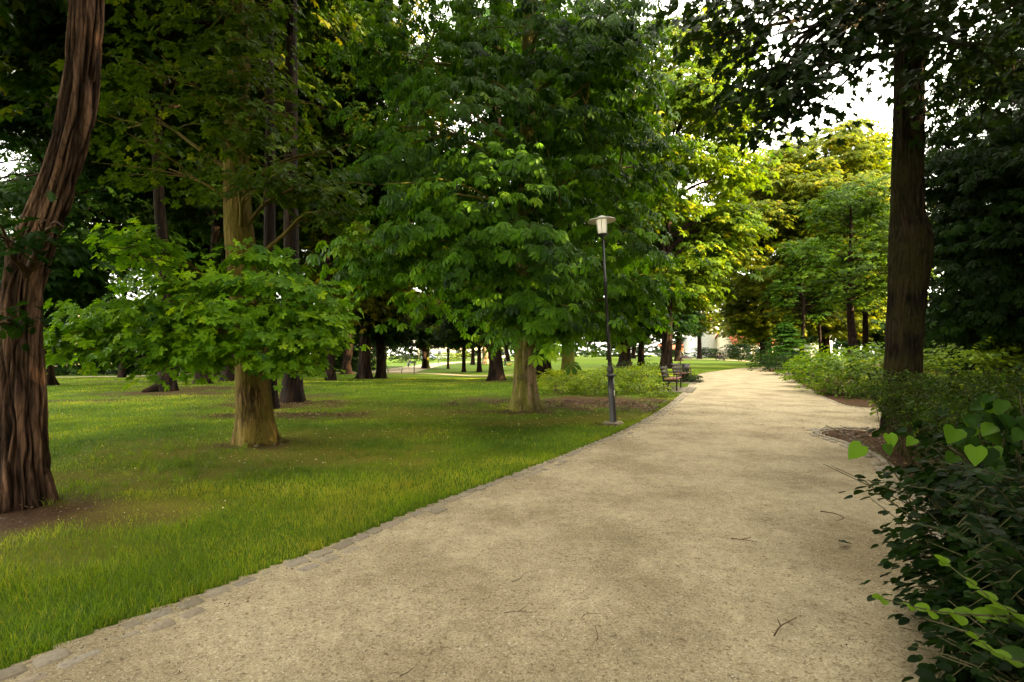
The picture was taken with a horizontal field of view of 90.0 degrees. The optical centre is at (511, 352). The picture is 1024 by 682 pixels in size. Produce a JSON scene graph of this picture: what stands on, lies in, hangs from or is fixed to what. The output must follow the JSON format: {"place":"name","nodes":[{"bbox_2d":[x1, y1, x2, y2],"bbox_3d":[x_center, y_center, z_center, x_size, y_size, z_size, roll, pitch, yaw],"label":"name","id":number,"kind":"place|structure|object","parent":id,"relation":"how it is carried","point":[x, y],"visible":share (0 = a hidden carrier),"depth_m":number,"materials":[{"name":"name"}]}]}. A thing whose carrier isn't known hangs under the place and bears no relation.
{"place":"outdoors","nodes":[
{"label":"outdoors","id":0,"kind":"place"},
{"bbox_2d":[90,372,512,376],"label":"back path","id":1,"kind":"structure","parent":0,"point":[339,372],"depth_m":52.31,"materials":[{"name":"beige gravel"}]},
{"bbox_2d":[372,359,559,371],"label":"winding path","id":2,"kind":"structure","parent":0,"point":[411,368],"depth_m":78.97,"materials":[{"name":"beige gravel"}]},
{"bbox_2d":[0,364,963,681],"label":"gravel path","id":3,"kind":"structure","parent":0,"point":[642,540],"depth_m":3.33,"materials":[{"name":"beige gravel"}]},
{"bbox_2d":[14,407,937,678],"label":"edge litter","id":4,"kind":"object","parent":3,"relation":"on","point":[474,489],"visible":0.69,"depth_m":5.58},
{"bbox_2d":[504,605,536,612],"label":"twig","id":5,"kind":"object","parent":3,"relation":"on","point":[519,610],"visible":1,"depth_m":2.94,"materials":[{"name":"brown wood"}]},
{"bbox_2d":[773,617,796,636],"bbox_3d":[1.470,1.486,2.808,0.295,0.012,0.067,0,0,-41],"label":"twig","id":6,"kind":"object","parent":3,"relation":"on","point":[775,633],"visible":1,"depth_m":2.80,"materials":[{"name":"brown wood"}]},
{"bbox_2d":[820,511,843,521],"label":"twig","id":7,"kind":"object","parent":3,"relation":"on","point":[833,513],"visible":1,"depth_m":4.74,"materials":[{"name":"brown wood"}]},
{"bbox_2d":[0,355,987,669],"bbox_3d":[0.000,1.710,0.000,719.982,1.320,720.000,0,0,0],"label":"ground","id":8,"kind":"structure","parent":0,"point":[100,515],"depth_m":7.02,"materials":[{"name":"green plant"}]},
{"bbox_2d":[0,0,68,36],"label":"park tree","id":9,"kind":"object","parent":8,"relation":"on","point":[6,21],"visible":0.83,"depth_m":13.63,"materials":[{"name":"green plant"}]},
{"bbox_2d":[0,0,128,513],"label":"locust tree","id":10,"kind":"object","parent":8,"relation":"on","point":[33,242],"visible":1,"depth_m":4.98,"materials":[{"name":"brown plant"}]},
{"bbox_2d":[0,70,129,326],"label":"park tree","id":11,"kind":"object","parent":8,"relation":"on","point":[28,167],"visible":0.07,"depth_m":38.61,"materials":[{"name":"green plant"}]},
{"bbox_2d":[53,364,116,374],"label":"hedge","id":12,"kind":"object","parent":8,"relation":"on","point":[75,365],"visible":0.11,"depth_m":54.26,"materials":[{"name":"green plant"}]},
{"bbox_2d":[0,31,193,385],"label":"park tree","id":13,"kind":"object","parent":8,"relation":"on","point":[82,291],"visible":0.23,"depth_m":23.23,"materials":[{"name":"green plant"}]},
{"bbox_2d":[0,131,197,377],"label":"park tree","id":14,"kind":"object","parent":8,"relation":"on","point":[122,373],"visible":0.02,"depth_m":44.37,"materials":[{"name":"green plant"}]},
{"bbox_2d":[60,223,147,372],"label":"park tree","id":15,"kind":"object","parent":8,"relation":"on","point":[135,291],"visible":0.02,"depth_m":60.72,"materials":[{"name":"green plant"}]},
{"bbox_2d":[75,187,220,375],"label":"park tree","id":16,"kind":"object","parent":8,"relation":"on","point":[190,245],"visible":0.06,"depth_m":44.27,"materials":[{"name":"green plant"}]},
{"bbox_2d":[81,25,298,383],"bbox_3d":[-15.935,-7.028,25.610,9.511,17.532,8.942,0,0,-40],"label":"park tree","id":17,"kind":"object","parent":8,"relation":"on","point":[211,221],"visible":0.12,"depth_m":26.09,"materials":[{"name":"green plant"}]},
{"bbox_2d":[120,214,262,376],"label":"park tree","id":18,"kind":"object","parent":8,"relation":"on","point":[200,264],"visible":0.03,"depth_m":46.81,"materials":[{"name":"green plant"}]},
{"bbox_2d":[0,0,406,392],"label":"park tree","id":19,"kind":"object","parent":8,"relation":"on","point":[45,23],"visible":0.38,"depth_m":19.84,"materials":[{"name":"green plant"}]},
{"bbox_2d":[43,0,379,446],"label":"oak tree","id":20,"kind":"object","parent":8,"relation":"on","point":[244,316],"visible":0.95,"depth_m":7.43,"materials":[{"name":"green plant"}]},
{"bbox_2d":[20,0,410,380],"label":"park tree","id":21,"kind":"object","parent":8,"relation":"on","point":[229,374],"visible":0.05,"depth_m":29.84,"materials":[{"name":"green plant"}]},
{"bbox_2d":[54,304,388,375],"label":"thicket","id":22,"kind":"object","parent":8,"relation":"on","point":[338,363],"visible":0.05,"depth_m":56.26,"materials":[{"name":"green plant"}]},
{"bbox_2d":[164,131,376,298],"bbox_3d":[-18.968,-10.491,38.012,18.522,25.287,16.723,0,0,0],"label":"park tree","id":23,"kind":"object","parent":8,"relation":"on","point":[280,243],"visible":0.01,"depth_m":39.17,"materials":[{"name":"green plant"}]},
{"bbox_2d":[263,0,279,408],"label":"park tree","id":24,"kind":"object","parent":8,"relation":"on","point":[269,226],"visible":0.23,"depth_m":13.69,"materials":[{"name":"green plant"}]},
{"bbox_2d":[279,0,332,402],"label":"park tree","id":25,"kind":"object","parent":8,"relation":"on","point":[292,390],"visible":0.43,"depth_m":15.63,"materials":[{"name":"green plant"}]},
{"bbox_2d":[279,235,336,375],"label":"park tree","id":26,"kind":"object","parent":8,"relation":"on","point":[317,274],"visible":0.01,"depth_m":49.78,"materials":[{"name":"green plant"}]},
{"bbox_2d":[0,400,619,561],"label":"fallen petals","id":27,"kind":"object","parent":8,"relation":"on","point":[286,447],"visible":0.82,"depth_m":8.18,"materials":[{"name":"white plant"}]},
{"bbox_2d":[250,0,434,380],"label":"park tree","id":28,"kind":"object","parent":8,"relation":"on","point":[330,371],"visible":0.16,"depth_m":29.33,"materials":[{"name":"green plant"}]},
{"bbox_2d":[276,248,411,373],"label":"park tree","id":29,"kind":"object","parent":8,"relation":"on","point":[346,360],"visible":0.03,"depth_m":56.89,"materials":[{"name":"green plant"}]},
{"bbox_2d":[0,371,716,681],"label":"lawn edging","id":30,"kind":"object","parent":8,"relation":"on","point":[38,662],"visible":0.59,"depth_m":3.39,"materials":[{"name":"stone"}]},
{"bbox_2d":[309,196,418,378],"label":"park tree","id":31,"kind":"object","parent":8,"relation":"on","point":[399,337],"visible":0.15,"depth_m":40.69,"materials":[{"name":"green plant"}]},
{"bbox_2d":[301,0,473,378],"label":"park tree","id":32,"kind":"object","parent":8,"relation":"on","point":[373,303],"visible":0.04,"depth_m":38.12,"materials":[{"name":"green leaf"},{"name":"dark bark"}]},
{"bbox_2d":[371,286,415,366],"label":"park tree","id":33,"kind":"object","parent":8,"relation":"on","point":[392,347],"visible":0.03,"depth_m":83.83,"materials":[{"name":"green plant"}]},
{"bbox_2d":[386,351,438,362],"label":"shrub","id":34,"kind":"object","parent":8,"relation":"on","point":[416,358],"visible":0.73,"depth_m":110.01,"materials":[{"name":"green plant"}]},
{"bbox_2d":[393,250,448,368],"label":"park tree","id":35,"kind":"object","parent":8,"relation":"on","point":[423,336],"visible":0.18,"depth_m":73.39,"materials":[{"name":"green plant"}]},
{"bbox_2d":[405,252,444,367],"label":"park tree","id":36,"kind":"object","parent":8,"relation":"on","point":[433,322],"visible":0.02,"depth_m":76.52,"materials":[{"name":"green plant"}]},
{"bbox_2d":[420,249,465,368],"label":"park tree","id":37,"kind":"object","parent":8,"relation":"on","point":[445,345],"visible":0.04,"depth_m":75.46,"materials":[{"name":"green plant"}]},
{"bbox_2d":[435,351,470,360],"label":"shrub","id":38,"kind":"object","parent":8,"relation":"on","point":[451,357],"visible":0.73,"depth_m":124.28,"materials":[{"name":"green plant"}]},
{"bbox_2d":[429,248,485,371],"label":"park tree","id":39,"kind":"object","parent":8,"relation":"on","point":[445,326],"visible":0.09,"depth_m":61.43,"materials":[{"name":"green plant"}]},
{"bbox_2d":[417,346,504,357],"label":"house","id":40,"kind":"structure","parent":8,"relation":"on","point":[435,351],"depth_m":168.00,"materials":[{"name":"paint"}]},
{"bbox_2d":[461,345,476,364],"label":"park tree","id":41,"kind":"object","parent":8,"relation":"on","point":[472,362],"visible":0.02,"depth_m":97.69,"materials":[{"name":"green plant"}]},
{"bbox_2d":[432,191,512,371],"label":"park tree","id":42,"kind":"object","parent":8,"relation":"on","point":[479,345],"visible":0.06,"depth_m":60.72,"materials":[{"name":"green plant"}]},
{"bbox_2d":[0,400,964,652],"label":"bed litter","id":43,"kind":"object","parent":8,"relation":"on","point":[620,402],"visible":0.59,"depth_m":12.65,"materials":[{"name":"brown plant"}]},
{"bbox_2d":[481,347,488,363],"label":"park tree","id":44,"kind":"object","parent":8,"relation":"on","point":[485,359],"visible":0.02,"depth_m":101.05,"materials":[{"name":"plant"}]},
{"bbox_2d":[353,0,636,380],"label":"park tree","id":45,"kind":"object","parent":8,"relation":"on","point":[496,371],"visible":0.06,"depth_m":28.52,"materials":[{"name":"green plant"}]},
{"bbox_2d":[305,0,710,411],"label":"chestnut tree","id":46,"kind":"object","parent":8,"relation":"on","point":[534,311],"visible":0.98,"depth_m":11.97,"materials":[{"name":"green plant"}]},
{"bbox_2d":[504,341,513,360],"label":"park tree","id":47,"kind":"object","parent":8,"relation":"on","point":[507,354],"visible":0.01,"depth_m":111.55,"materials":[{"name":"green plant"}]},
{"bbox_2d":[445,0,651,376],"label":"park tree","id":48,"kind":"object","parent":8,"relation":"on","point":[546,366],"depth_m":31.15,"materials":[{"name":"green plant"}]},
{"bbox_2d":[537,368,605,393],"bbox_3d":[2.150,1.208,19.808,3.057,1.341,4.024,0,0,0],"label":"shrub","id":49,"kind":"object","parent":8,"relation":"on","point":[556,375],"visible":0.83,"depth_m":19.09,"materials":[{"name":"green plant"}]},
{"bbox_2d":[469,35,686,375],"bbox_3d":[3.513,-9.592,34.585,13.850,22.618,12.321,0,0,-32],"label":"park tree","id":50,"kind":"object","parent":8,"relation":"on","point":[566,359],"visible":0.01,"depth_m":33.60,"materials":[{"name":"green plant"}]},
{"bbox_2d":[510,348,688,356],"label":"hedge","id":51,"kind":"object","parent":8,"relation":"on","point":[601,352],"visible":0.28,"depth_m":131.63,"materials":[{"name":"green plant"}]},
{"bbox_2d":[571,365,638,396],"bbox_3d":[3.641,1.101,19.633,2.202,1.272,5.011,0,0,22],"label":"shrub","id":52,"kind":"object","parent":8,"relation":"on","point":[602,382],"visible":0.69,"depth_m":18.21,"materials":[{"name":"green plant"}]},
{"bbox_2d":[588,215,623,424],"bbox_3d":[2.027,-0.659,10.870,0.596,4.525,0.596,-3,0,0],"label":"street lamp","id":53,"kind":"object","parent":8,"relation":"on","point":[601,222],"visible":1,"depth_m":10.83,"materials":[{"name":"grey metal"}]},
{"bbox_2d":[583,276,636,359],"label":"park tree","id":54,"kind":"object","parent":8,"relation":"on","point":[595,339],"depth_m":105.67,"materials":[{"name":"green plant"}]},
{"bbox_2d":[371,311,881,358],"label":"thicket","id":55,"kind":"object","parent":8,"relation":"on","point":[837,344],"visible":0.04,"depth_m":146.07,"materials":[{"name":"green plant"}]},
{"bbox_2d":[631,344,636,357],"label":"park tree","id":56,"kind":"object","parent":8,"relation":"on","point":[633,353],"visible":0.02,"depth_m":117.54,"materials":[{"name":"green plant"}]},
{"bbox_2d":[603,359,669,377],"bbox_3d":[7.483,1.066,31.283,3.935,1.349,4.448,0,0,0],"label":"shrub","id":57,"kind":"object","parent":8,"relation":"on","point":[639,364],"visible":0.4,"depth_m":31.00,"materials":[{"name":"green plant"}]},
{"bbox_2d":[596,166,680,366],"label":"park tree","id":58,"kind":"object","parent":8,"relation":"on","point":[623,356],"visible":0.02,"depth_m":57.09,"materials":[{"name":"green plant"}]},
{"bbox_2d":[604,361,674,397],"bbox_3d":[5.011,1.081,20.028,2.613,1.477,6.049,0,0,17],"label":"shrub","id":59,"kind":"object","parent":8,"relation":"on","point":[646,383],"visible":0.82,"depth_m":19.12,"materials":[{"name":"green plant"}]},
{"bbox_2d":[615,182,695,365],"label":"park tree","id":60,"kind":"object","parent":8,"relation":"on","point":[641,349],"visible":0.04,"depth_m":59.62,"materials":[{"name":"green plant"}]},
{"bbox_2d":[654,343,683,355],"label":"house","id":61,"kind":"structure","parent":8,"relation":"on","point":[673,346],"depth_m":173.41,"materials":[{"name":"white paint"}]},
{"bbox_2d":[654,386,696,392],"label":"bench paving","id":62,"kind":"structure","parent":8,"relation":"on","point":[687,389],"depth_m":20.70,"materials":[{"name":"beige stone"}]},
{"bbox_2d":[660,365,681,390],"bbox_3d":[6.553,1.009,21.104,0.680,1.027,2.200,0,0,23],"label":"park bench","id":63,"kind":"object","parent":62,"relation":"on","point":[672,379],"visible":0.84,"depth_m":20.43,"materials":[{"name":"red wood"}]},
{"bbox_2d":[666,379,703,383],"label":"bench paving","id":64,"kind":"structure","parent":8,"relation":"on","point":[687,382],"depth_m":25.64,"materials":[{"name":"grey stone"}]},
{"bbox_2d":[671,362,690,381],"bbox_3d":[8.858,1.009,26.764,0.680,1.027,2.200,0,0,28],"label":"park bench","id":65,"kind":"object","parent":64,"relation":"on","point":[678,368],"visible":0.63,"depth_m":26.38,"materials":[{"name":"red wood"}]},
{"bbox_2d":[679,352,691,371],"bbox_3d":[12.713,0.750,37.500,0.840,1.600,0.600,0,0,11],"label":"litter bin","id":66,"kind":"object","parent":8,"relation":"on","point":[685,365],"visible":0.87,"depth_m":37.28,"materials":[{"name":"grey metal"}]},
{"bbox_2d":[655,213,722,360],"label":"park tree","id":67,"kind":"object","parent":8,"relation":"on","point":[692,323],"visible":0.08,"depth_m":91.88,"materials":[{"name":"green plant"}]},
{"bbox_2d":[677,370,703,382],"bbox_3d":[9.104,1.300,26.265,1.547,0.829,1.430,0,0,39],"label":"shrub","id":68,"kind":"object","parent":8,"relation":"on","point":[692,378],"visible":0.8,"depth_m":26.02,"materials":[{"name":"green plant"}]},
{"bbox_2d":[601,0,793,368],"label":"lime tree","id":69,"kind":"object","parent":8,"relation":"on","point":[719,225],"visible":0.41,"depth_m":46.37,"materials":[{"name":"green plant"}]},
{"bbox_2d":[684,318,719,356],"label":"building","id":70,"kind":"structure","parent":8,"relation":"on","point":[709,341],"depth_m":128.65,"materials":[{"name":"white paint"}]},
{"bbox_2d":[675,273,737,358],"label":"lime tree","id":71,"kind":"object","parent":8,"relation":"on","point":[710,323],"visible":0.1,"depth_m":111.60,"materials":[{"name":"green plant"}]},
{"bbox_2d":[689,347,723,357],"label":"hedge","id":72,"kind":"object","parent":8,"relation":"on","point":[711,351],"visible":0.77,"depth_m":122.19,"materials":[{"name":"green plant"}]},
{"bbox_2d":[716,346,751,359],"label":"hedge","id":73,"kind":"object","parent":8,"relation":"on","point":[729,355],"visible":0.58,"depth_m":107.81,"materials":[{"name":"green plant"}]},
{"bbox_2d":[720,338,755,356],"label":"shrub","id":74,"kind":"object","parent":8,"relation":"on","point":[730,345],"visible":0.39,"depth_m":108.01,"materials":[{"name":"green plant"}]},
{"bbox_2d":[715,328,772,357],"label":"house","id":75,"kind":"structure","parent":8,"relation":"on","point":[720,342],"depth_m":123.11,"materials":[{"name":"paint"}]},
{"bbox_2d":[730,339,773,361],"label":"shrub","id":76,"kind":"object","parent":8,"relation":"on","point":[746,349],"visible":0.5,"depth_m":92.11,"materials":[{"name":"green plant"}]},
{"bbox_2d":[712,198,810,352],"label":"lime tree","id":77,"kind":"object","parent":8,"relation":"on","point":[772,255],"visible":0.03,"depth_m":74.37,"materials":[{"name":"green plant"}]},
{"bbox_2d":[695,144,854,365],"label":"lime tree","id":78,"kind":"object","parent":8,"relation":"on","point":[741,315],"visible":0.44,"depth_m":58.62,"materials":[{"name":"green plant"}]},
{"bbox_2d":[753,322,812,367],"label":"conifer","id":79,"kind":"object","parent":8,"relation":"on","point":[784,343],"visible":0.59,"depth_m":47.56,"materials":[{"name":"green plant"}]},
{"bbox_2d":[743,349,846,383],"bbox_3d":[18.881,0.806,33.980,4.817,2.216,21.036,0,0,18],"label":"hedge","id":80,"kind":"object","parent":8,"relation":"on","point":[772,365],"visible":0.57,"depth_m":35.54,"materials":[{"name":"green plant"}]},
{"bbox_2d":[780,254,817,344],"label":"park tree","id":81,"kind":"object","parent":8,"relation":"on","point":[811,339],"visible":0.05,"depth_m":90.15,"materials":[{"name":"green plant"}]},
{"bbox_2d":[756,237,846,353],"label":"park tree","id":82,"kind":"object","parent":8,"relation":"on","point":[783,305],"visible":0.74,"depth_m":49.90,"materials":[{"name":"green plant"}]},
{"bbox_2d":[793,336,831,360],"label":"house","id":83,"kind":"structure","parent":8,"relation":"on","point":[805,345],"depth_m":98.00,"materials":[{"name":"grey paint"}]},
{"bbox_2d":[772,249,862,365],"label":"park tree","id":84,"kind":"object","parent":8,"relation":"on","point":[811,311],"visible":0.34,"depth_m":51.31,"materials":[{"name":"green plant"}]},
{"bbox_2d":[789,377,870,408],"bbox_3d":[17.658,1.517,23.832,16.380,0.069,20.395,0,0,0],"label":"edging","id":85,"kind":"object","parent":8,"relation":"on","point":[827,398],"visible":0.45,"depth_m":16.46,"materials":[{"name":"stone"}]},
{"bbox_2d":[638,0,1023,437],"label":"maple tree","id":86,"kind":"object","parent":8,"relation":"on","point":[905,28],"visible":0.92,"depth_m":7.52,"materials":[{"name":"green plant"}]},
{"bbox_2d":[782,173,890,374],"bbox_3d":[22.563,-4.869,34.123,7.598,12.994,8.502,0,0,-33],"label":"park tree","id":87,"kind":"object","parent":8,"relation":"on","point":[825,207],"visible":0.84,"depth_m":33.64,"materials":[{"name":"green plant"}]},
{"bbox_2d":[747,116,934,362],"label":"lime tree","id":88,"kind":"object","parent":8,"relation":"on","point":[856,139],"visible":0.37,"depth_m":58.07,"materials":[{"name":"green plant"}]},
{"bbox_2d":[805,196,889,363],"bbox_3d":[24.632,-4.612,35.488,7.294,12.474,8.162,0,0,36],"label":"park tree","id":89,"kind":"object","parent":8,"relation":"on","point":[865,323],"visible":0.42,"depth_m":35.17,"materials":[{"name":"green plant"}]},
{"bbox_2d":[781,129,939,358],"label":"lime tree","id":90,"kind":"object","parent":8,"relation":"on","point":[873,330],"visible":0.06,"depth_m":63.09,"materials":[{"name":"green plant"}]},
{"bbox_2d":[774,341,947,398],"bbox_3d":[12.364,0.756,19.985,4.755,2.336,8.239,0,0,0],"label":"shrub","id":91,"kind":"object","parent":8,"relation":"on","point":[824,371],"visible":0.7,"depth_m":18.38,"materials":[{"name":"green plant"}]},
{"bbox_2d":[807,426,943,559],"bbox_3d":[11.538,1.503,9.491,20.085,0.069,5.211,0,0,-20],"label":"bed edging","id":92,"kind":"object","parent":8,"relation":"on","point":[871,454],"visible":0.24,"depth_m":7.29,"materials":[{"name":"stone"}]},
{"bbox_2d":[860,214,936,352],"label":"park tree","id":93,"kind":"object","parent":8,"relation":"on","point":[877,337],"visible":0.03,"depth_m":64.27,"materials":[{"name":"green plant"}]},
{"bbox_2d":[824,407,1023,681],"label":"snowberry bush","id":94,"kind":"object","parent":8,"relation":"on","point":[982,606],"visible":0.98,"depth_m":2.17,"materials":[{"name":"green plant"}]},
{"bbox_2d":[831,366,1023,492],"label":"spirea bush","id":95,"kind":"object","parent":8,"relation":"on","point":[955,403],"visible":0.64,"depth_m":6.61,"materials":[{"name":"green plant"}]},
{"bbox_2d":[848,373,1023,621],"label":"lilac bush","id":96,"kind":"object","parent":8,"relation":"on","point":[992,426],"visible":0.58,"depth_m":2.12,"materials":[{"name":"green plant"}]},
{"bbox_2d":[855,337,1023,415],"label":"shrub","id":97,"kind":"object","parent":8,"relation":"on","point":[977,354],"visible":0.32,"depth_m":11.48,"materials":[{"name":"green plant"}]},
{"bbox_2d":[869,309,1023,388],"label":"thicket","id":98,"kind":"object","parent":8,"relation":"on","point":[882,323],"visible":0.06,"depth_m":21.29,"materials":[{"name":"green plant"}]},
{"bbox_2d":[874,14,1022,295],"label":"park tree","id":99,"kind":"object","parent":8,"relation":"on","point":[982,136],"visible":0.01,"depth_m":22.37,"materials":[{"name":"green plant"}]},
{"bbox_2d":[883,0,1023,375],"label":"chestnut tree","id":100,"kind":"object","parent":8,"relation":"on","point":[979,264],"visible":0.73,"depth_m":12.03,"materials":[{"name":"green plant"}]},
{"bbox_2d":[911,391,1023,512],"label":"shrub","id":101,"kind":"object","parent":8,"relation":"on","point":[943,449],"visible":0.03,"depth_m":5.85,"materials":[{"name":"green plant"}]},
{"bbox_2d":[0,0,1018,355],"label":"sky","id":102,"kind":"structure","parent":0,"point":[880,111],"materials":[{"name":"white"}]},
{"bbox_2d":[672,358,749,361],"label":"path","id":103,"kind":"structure","parent":0,"point":[725,359],"depth_m":97.99,"materials":[{"name":"beige gravel"}]}
]}

